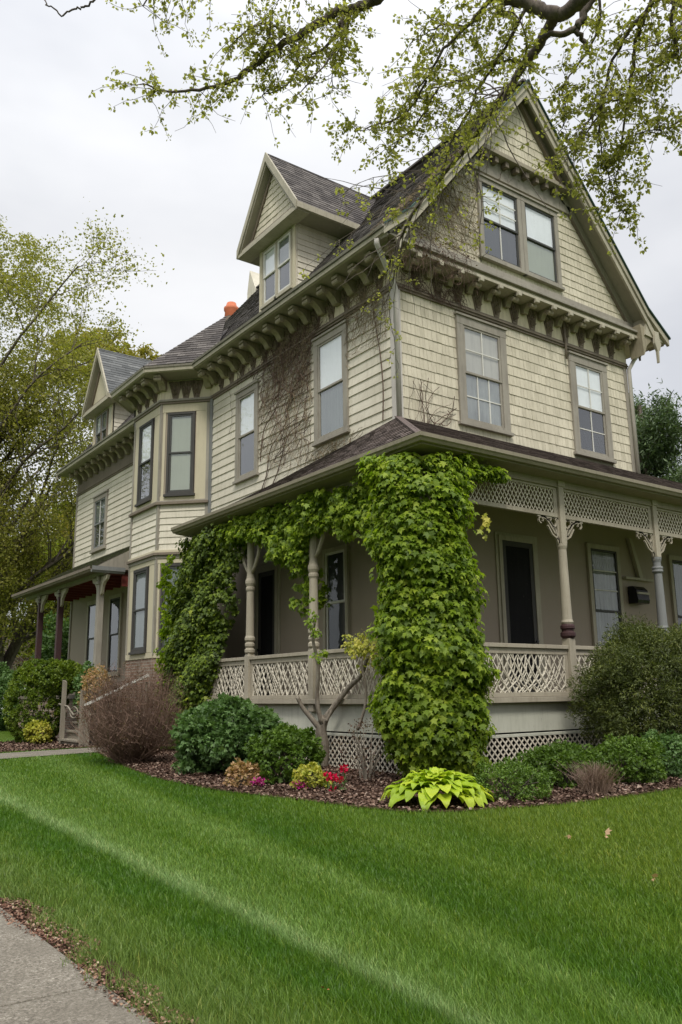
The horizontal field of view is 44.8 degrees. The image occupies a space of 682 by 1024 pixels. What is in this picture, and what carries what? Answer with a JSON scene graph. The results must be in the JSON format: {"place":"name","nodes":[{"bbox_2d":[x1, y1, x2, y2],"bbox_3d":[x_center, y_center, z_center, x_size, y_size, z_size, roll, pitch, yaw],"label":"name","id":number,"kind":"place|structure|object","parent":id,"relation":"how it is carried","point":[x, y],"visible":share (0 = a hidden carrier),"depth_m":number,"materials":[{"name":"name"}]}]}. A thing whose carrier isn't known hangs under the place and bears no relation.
{"place":"outdoors","nodes":[
{"label":"outdoors","id":0,"kind":"place"},
{"bbox_2d":[4,632,61,686],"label":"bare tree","id":1,"kind":"object","parent":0,"point":[15,660],"visible":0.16,"depth_m":44.37,"materials":[{"name":"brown plant"}]},
{"bbox_2d":[0,747,102,758],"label":"path","id":2,"kind":"structure","parent":0,"point":[37,753],"depth_m":17.19,"materials":[{"name":"concrete"}]},
{"bbox_2d":[0,907,154,1023],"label":"sidewalk","id":3,"kind":"structure","parent":0,"point":[39,984],"depth_m":3.26,"materials":[{"name":"concrete"}]},
{"bbox_2d":[0,716,681,1023],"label":"lawn","id":4,"kind":"structure","parent":0,"point":[6,734],"depth_m":4.80,"materials":[{"name":"green plant"}]},
{"bbox_2d":[0,661,25,730],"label":"round hedge","id":5,"kind":"object","parent":4,"relation":"on","point":[6,673],"visible":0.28,"depth_m":29.59,"materials":[{"name":"green plant"}]},
{"bbox_2d":[2,536,73,670],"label":"background tree","id":6,"kind":"object","parent":4,"relation":"on","point":[30,648],"visible":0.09,"depth_m":49.75,"materials":[{"name":"green plant"}]},
{"bbox_2d":[0,738,97,751],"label":"mulch bed","id":7,"kind":"object","parent":4,"relation":"on","point":[37,749],"depth_m":18.94,"materials":[{"name":"brown wood"}]},
{"bbox_2d":[22,719,52,744],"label":"yellow shrub","id":8,"kind":"object","parent":7,"relation":"on","point":[41,730],"visible":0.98,"depth_m":20.44,"materials":[{"name":"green plant"}]},
{"bbox_2d":[2,658,85,742],"bbox_3d":[-7.678,4.891,21.538,2.554,2.177,1.681,-7,-14,26],"label":"topiary shrub","id":9,"kind":"object","parent":7,"relation":"on","point":[56,671],"visible":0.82,"depth_m":21.20,"materials":[{"name":"green plant"}]},
{"bbox_2d":[58,680,89,746],"bbox_3d":[-6.545,4.863,20.110,0.160,1.570,1.811,10,-16,-40],"label":"stair railing","id":10,"kind":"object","parent":7,"relation":"on","point":[63,709],"depth_m":20.32,"materials":[{"name":"grey wood"}]},
{"bbox_2d":[70,660,99,725],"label":"tall plant","id":11,"kind":"object","parent":7,"relation":"on","point":[78,678],"visible":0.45,"depth_m":20.46,"materials":[{"name":"green plant"}]},
{"bbox_2d":[58,705,113,744],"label":"steps","id":12,"kind":"structure","parent":7,"relation":"on","point":[70,739],"depth_m":20.14,"materials":[{"name":"grey wood"}]},
{"bbox_2d":[77,663,110,744],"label":"tall plant","id":13,"kind":"object","parent":7,"relation":"on","point":[88,677],"visible":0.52,"depth_m":19.72,"materials":[{"name":"brown plant"}]},
{"bbox_2d":[29,610,69,695],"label":"background shrub","id":14,"kind":"object","parent":4,"relation":"on","point":[48,645],"visible":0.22,"depth_m":29.19,"materials":[{"name":"green plant"}]},
{"bbox_2d":[0,197,174,686],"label":"tall tree","id":15,"kind":"object","parent":4,"relation":"on","point":[16,416],"visible":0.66,"depth_m":34.28,"materials":[{"name":"green plant"}]},
{"bbox_2d":[38,322,161,612],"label":"background tree","id":16,"kind":"object","parent":4,"relation":"on","point":[143,350],"visible":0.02,"depth_m":57.00,"materials":[{"name":"green plant"}]},
{"bbox_2d":[0,886,200,1023],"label":"soil strip","id":17,"kind":"object","parent":4,"relation":"on","point":[107,961],"depth_m":3.64,"materials":[{"name":"brown soil"}]},
{"bbox_2d":[0,897,198,1023],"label":"soil crumbs","id":18,"kind":"object","parent":17,"relation":"on","point":[17,913],"visible":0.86,"depth_m":3.79,"materials":[{"name":"brown soil"}]},
{"bbox_2d":[85,674,148,714],"bbox_3d":[-5.145,4.571,18.999,2.019,1.628,0.162,-8,-14,31],"label":"handrail","id":19,"kind":"object","parent":4,"relation":"on","point":[90,702],"visible":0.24,"depth_m":18.86,"materials":[{"name":"white paint"}]},
{"bbox_2d":[11,78,681,773],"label":"victorian house","id":20,"kind":"structure","parent":4,"relation":"on","point":[523,366],"depth_m":17.18,"materials":[{"name":"beige paint"}]},
{"bbox_2d":[84,600,95,665],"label":"window","id":21,"kind":"structure","parent":20,"relation":"in","point":[91,606],"depth_m":26.05,"materials":[{"name":"grey glass"}]},
{"bbox_2d":[95,413,101,443],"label":"window","id":22,"kind":"structure","parent":20,"relation":"in","point":[99,418],"depth_m":27.68,"materials":[{"name":"grey glass"}]},
{"bbox_2d":[89,490,108,553],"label":"window","id":23,"kind":"structure","parent":20,"relation":"in","point":[100,501],"depth_m":26.51,"materials":[{"name":"grey glass"}]},
{"bbox_2d":[101,408,108,439],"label":"window","id":24,"kind":"structure","parent":20,"relation":"in","point":[105,415],"depth_m":27.22,"materials":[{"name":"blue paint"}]},
{"bbox_2d":[106,593,122,675],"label":"window","id":25,"kind":"structure","parent":20,"relation":"in","point":[115,611],"depth_m":24.39,"materials":[{"name":"grey glass"}]},
{"bbox_2d":[128,567,148,654],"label":"window","id":26,"kind":"structure","parent":20,"relation":"in","point":[140,576],"depth_m":20.69,"materials":[{"name":"glass"}]},
{"bbox_2d":[134,418,154,507],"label":"window","id":27,"kind":"structure","parent":20,"relation":"in","point":[145,453],"depth_m":21.52,"materials":[{"name":"glass"}]},
{"bbox_2d":[156,563,184,652],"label":"window","id":28,"kind":"structure","parent":20,"relation":"in","point":[160,645],"depth_m":19.97,"materials":[{"name":"paint"}]},
{"bbox_2d":[163,411,195,496],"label":"window","id":29,"kind":"structure","parent":20,"relation":"in","point":[180,456],"depth_m":20.71,"materials":[{"name":"glass"}]},
{"bbox_2d":[153,520,254,745],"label":"ivy wall","id":30,"kind":"structure","parent":20,"relation":"attached to","point":[194,650],"depth_m":16.90,"materials":[{"name":"green plant"}]},
{"bbox_2d":[232,380,259,484],"bbox_3d":[-2.184,-1.825,19.096,0.095,2.240,1.100,8,-15,-35],"label":"window","id":31,"kind":"structure","parent":20,"relation":"in","point":[247,398],"depth_m":19.13,"materials":[{"name":"grey glass"}]},
{"bbox_2d":[254,563,280,695],"bbox_3d":[-1.572,2.486,17.381,0.080,2.800,1.010,8,-15,-35],"label":"door","id":32,"kind":"structure","parent":20,"relation":"in","point":[267,577],"depth_m":17.42,"materials":[{"name":"black paint"}]},
{"bbox_2d":[260,242,276,309],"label":"window","id":33,"kind":"structure","parent":20,"relation":"in","point":[270,254],"depth_m":19.25,"materials":[{"name":"grey glass"}]},
{"bbox_2d":[274,229,292,299],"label":"window","id":34,"kind":"structure","parent":20,"relation":"in","point":[284,243],"depth_m":18.73,"materials":[{"name":"grey glass"}]},
{"bbox_2d":[227,269,388,489],"bbox_3d":[-0.965,-2.282,17.442,0.050,3.662,6.295,8,-15,-35],"label":"dead creeper","id":35,"kind":"object","parent":20,"relation":"attached to","point":[288,356],"visible":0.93,"depth_m":17.51,"materials":[{"name":"brown plant"}]},
{"bbox_2d":[311,319,350,446],"bbox_3d":[-0.215,-2.539,16.466,0.095,2.300,1.220,8,-15,-35],"label":"window","id":36,"kind":"structure","parent":20,"relation":"in","point":[330,362],"depth_m":16.49,"materials":[{"name":"grey glass"}]},
{"bbox_2d":[321,544,350,661],"bbox_3d":[-0.107,1.706,15.462,0.095,2.135,0.880,8,-15,-35],"label":"window","id":37,"kind":"structure","parent":20,"relation":"in","point":[335,560],"depth_m":15.51,"materials":[{"name":"black glass"}]},
{"bbox_2d":[203,452,510,618],"bbox_3d":[-0.477,0.687,14.296,7.215,2.206,1.757,-12,-17,43],"label":"ivy garland","id":38,"kind":"object","parent":20,"relation":"hanging from","point":[344,512],"visible":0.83,"depth_m":14.31,"materials":[{"name":"green plant"}]},
{"bbox_2d":[356,451,501,777],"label":"ivy pillar","id":39,"kind":"structure","parent":20,"relation":"attached to","point":[414,710],"depth_m":11.22,"materials":[{"name":"green plant"}]},
{"bbox_2d":[477,513,491,540],"bbox_3d":[2.007,0.212,11.599,0.231,0.393,0.122,1,-12,-8],"label":"tendril","id":40,"kind":"object","parent":39,"relation":"hanging from","point":[487,522],"visible":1,"depth_m":11.59,"materials":[{"name":"yellow plant"}]},
{"bbox_2d":[408,378,456,425],"bbox_3d":[1.684,-1.874,15.124,1.185,1.180,0.041,8,-15,-35],"label":"roof tendril","id":41,"kind":"object","parent":20,"relation":"attached to","point":[434,423],"visible":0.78,"depth_m":15.05},
{"bbox_2d":[368,145,511,310],"bbox_3d":[2.147,-6.567,16.323,4.143,5.362,0.951,8,-15,-35],"label":"gable creeper","id":42,"kind":"object","parent":20,"relation":"attached to","point":[453,247],"visible":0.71,"depth_m":15.80,"materials":[{"name":"brown plant"}]},
{"bbox_2d":[454,311,513,436],"bbox_3d":[2.783,-2.674,16.144,1.440,2.270,0.095,8,-15,-35],"label":"window","id":43,"kind":"structure","parent":20,"relation":"in","point":[482,369],"depth_m":16.16,"materials":[{"name":"grey glass"}]},
{"bbox_2d":[475,171,525,276],"bbox_3d":[3.290,-5.907,17.026,1.350,1.890,0.105,8,-15,-35],"label":"window","id":44,"kind":"structure","parent":20,"relation":"in","point":[505,242],"depth_m":17.07,"materials":[{"name":"glass"}]},
{"bbox_2d":[494,531,546,692],"bbox_3d":[3.392,1.904,15.559,1.170,3.030,0.080,8,-15,-35],"label":"door","id":45,"kind":"structure","parent":20,"relation":"in","point":[516,556],"depth_m":15.62,"materials":[{"name":"black paint"}]},
{"bbox_2d":[520,193,564,291],"bbox_3d":[4.287,-5.766,17.733,1.250,1.890,0.106,8,-15,-35],"label":"window","id":46,"kind":"structure","parent":20,"relation":"in","point":[542,260],"depth_m":17.79,"materials":[{"name":"glass"}]},
{"bbox_2d":[567,350,616,463],"bbox_3d":[5.452,-2.270,18.034,1.370,2.320,0.095,8,-15,-35],"label":"window","id":47,"kind":"structure","parent":20,"relation":"in","point":[588,385],"depth_m":18.09,"materials":[{"name":"grey glass"}]},
{"bbox_2d":[585,543,625,656],"bbox_3d":[5.507,2.032,17.110,1.074,2.730,0.064,8,-15,-35],"label":"window","id":48,"kind":"structure","parent":20,"relation":"in","point":[601,563],"depth_m":17.20,"materials":[{"name":"grey glass"}]},
{"bbox_2d":[628,586,649,604],"bbox_3d":[6.362,1.771,17.655,0.420,0.370,0.260,8,-15,-35],"label":"mailbox","id":49,"kind":"object","parent":20,"relation":"attached to","point":[638,595],"visible":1,"depth_m":17.56,"materials":[{"name":"black metal"}]},
{"bbox_2d":[667,555,681,637],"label":"window","id":50,"kind":"structure","parent":20,"relation":"in","point":[674,563],"depth_m":18.72,"materials":[{"name":"grey glass"}]},
{"bbox_2d":[44,0,681,378],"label":"overhanging tree","id":51,"kind":"object","parent":4,"relation":"on","point":[344,14],"visible":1,"depth_m":7.09,"materials":[{"name":"green plant"}]},
{"bbox_2d":[100,748,681,811],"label":"mulch bed","id":52,"kind":"object","parent":4,"relation":"on","point":[475,807],"visible":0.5,"depth_m":9.68,"materials":[{"name":"brown wood"}]},
{"bbox_2d":[62,657,194,764],"bbox_3d":[-3.637,3.500,14.666,2.279,1.840,2.421,0,-12,-4],"label":"brown bush","id":53,"kind":"object","parent":52,"relation":"on","point":[127,739],"visible":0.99,"depth_m":14.27,"materials":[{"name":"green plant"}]},
{"bbox_2d":[167,692,282,774],"bbox_3d":[-1.694,3.349,12.554,1.788,1.256,1.949,8,-15,-35],"label":"lush shrub","id":54,"kind":"object","parent":52,"relation":"on","point":[219,731],"visible":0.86,"depth_m":12.08,"materials":[{"name":"green plant"}]},
{"bbox_2d":[222,758,265,786],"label":"peach perennial","id":55,"kind":"object","parent":52,"relation":"on","point":[242,768],"visible":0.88,"depth_m":10.56,"materials":[{"name":"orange plant"}]},
{"bbox_2d":[250,777,268,786],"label":"magenta flowers","id":56,"kind":"object","parent":52,"relation":"on","point":[258,780],"visible":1,"depth_m":10.41,"materials":[{"name":"pink plant"}]},
{"bbox_2d":[242,721,325,784],"bbox_3d":[-0.688,3.201,10.994,1.145,0.809,1.099,8,-15,-35],"label":"shrub","id":57,"kind":"object","parent":52,"relation":"on","point":[285,742],"visible":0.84,"depth_m":10.81,"materials":[{"name":"green plant"}]},
{"bbox_2d":[292,780,307,789],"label":"magenta flowers","id":58,"kind":"object","parent":52,"relation":"on","point":[303,783],"visible":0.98,"depth_m":9.94,"materials":[{"name":"pink plant"}]},
{"bbox_2d":[289,762,333,789],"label":"yellow perennial","id":59,"kind":"object","parent":52,"relation":"on","point":[316,779],"visible":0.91,"depth_m":10.08,"materials":[{"name":"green plant"}]},
{"bbox_2d":[323,764,348,792],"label":"red flowers","id":60,"kind":"object","parent":52,"relation":"on","point":[329,777],"visible":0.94,"depth_m":9.87,"materials":[{"name":"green plant"}]},
{"bbox_2d":[295,597,380,766],"bbox_3d":[-0.010,2.600,12.663,0.776,2.655,1.733,11,-17,-42],"label":"wisteria","id":61,"kind":"object","parent":52,"relation":"on","point":[321,724],"visible":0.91,"depth_m":12.95,"materials":[{"name":"brown plant"}]},
{"bbox_2d":[328,718,395,780],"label":"grey twig bush","id":62,"kind":"object","parent":52,"relation":"on","point":[371,771],"visible":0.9,"depth_m":11.07,"materials":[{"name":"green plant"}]},
{"bbox_2d":[380,767,494,812],"bbox_3d":[0.998,2.886,8.687,1.274,0.386,1.201,8,-15,-35],"label":"hosta","id":63,"kind":"object","parent":52,"relation":"on","point":[427,785],"visible":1,"depth_m":8.41,"materials":[{"name":"green plant"}]},
{"bbox_2d":[470,755,555,801],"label":"boxwood","id":64,"kind":"object","parent":52,"relation":"on","point":[511,769],"visible":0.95,"depth_m":8.86,"materials":[{"name":"green plant"}]},
{"bbox_2d":[514,738,612,789],"bbox_3d":[2.715,3.072,10.165,1.138,0.602,1.204,-7,-14,27],"label":"groundcover shrub","id":65,"kind":"object","parent":52,"relation":"on","point":[550,757],"visible":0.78,"depth_m":9.96,"materials":[{"name":"green plant"}]},
{"bbox_2d":[555,760,631,794],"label":"dry grass tuft","id":66,"kind":"object","parent":52,"relation":"on","point":[595,781],"visible":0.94,"depth_m":9.25,"materials":[{"name":"plant"}]},
{"bbox_2d":[564,611,681,768],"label":"evergreen shrub","id":67,"kind":"object","parent":52,"relation":"on","point":[620,672],"visible":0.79,"depth_m":11.82,"materials":[{"name":"green plant"}]},
{"bbox_2d":[590,733,669,783],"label":"groundcover shrub","id":68,"kind":"object","parent":52,"relation":"on","point":[650,757],"visible":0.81,"depth_m":10.28,"materials":[{"name":"green plant"}]},
{"bbox_2d":[619,729,681,777],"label":"groundcover shrub","id":69,"kind":"object","parent":52,"relation":"on","point":[668,740],"visible":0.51,"depth_m":10.94,"materials":[{"name":"green plant"}]},
{"bbox_2d":[605,828,611,837],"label":"fallen leaf","id":70,"kind":"object","parent":4,"relation":"on","point":[607,831],"visible":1,"depth_m":6.40,"materials":[{"name":"beige plant"}]},
{"bbox_2d":[628,378,681,482],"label":"evergreen tree","id":71,"kind":"object","parent":4,"relation":"on","point":[659,433],"visible":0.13,"depth_m":30.56,"materials":[{"name":"green plant"}]},
{"bbox_2d":[0,0,681,622],"label":"sky","id":72,"kind":"structure","parent":0,"point":[189,195],"materials":[{"name":"white"}]},
{"label":"ground","id":73,"kind":"structure","parent":0,"visible":0},
{"bbox_2d":[30,501,75,604],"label":"background tree","id":74,"kind":"object","parent":73,"relation":"on","point":[60,520],"depth_m":59.95,"materials":[{"name":"green plant"}]}
]}

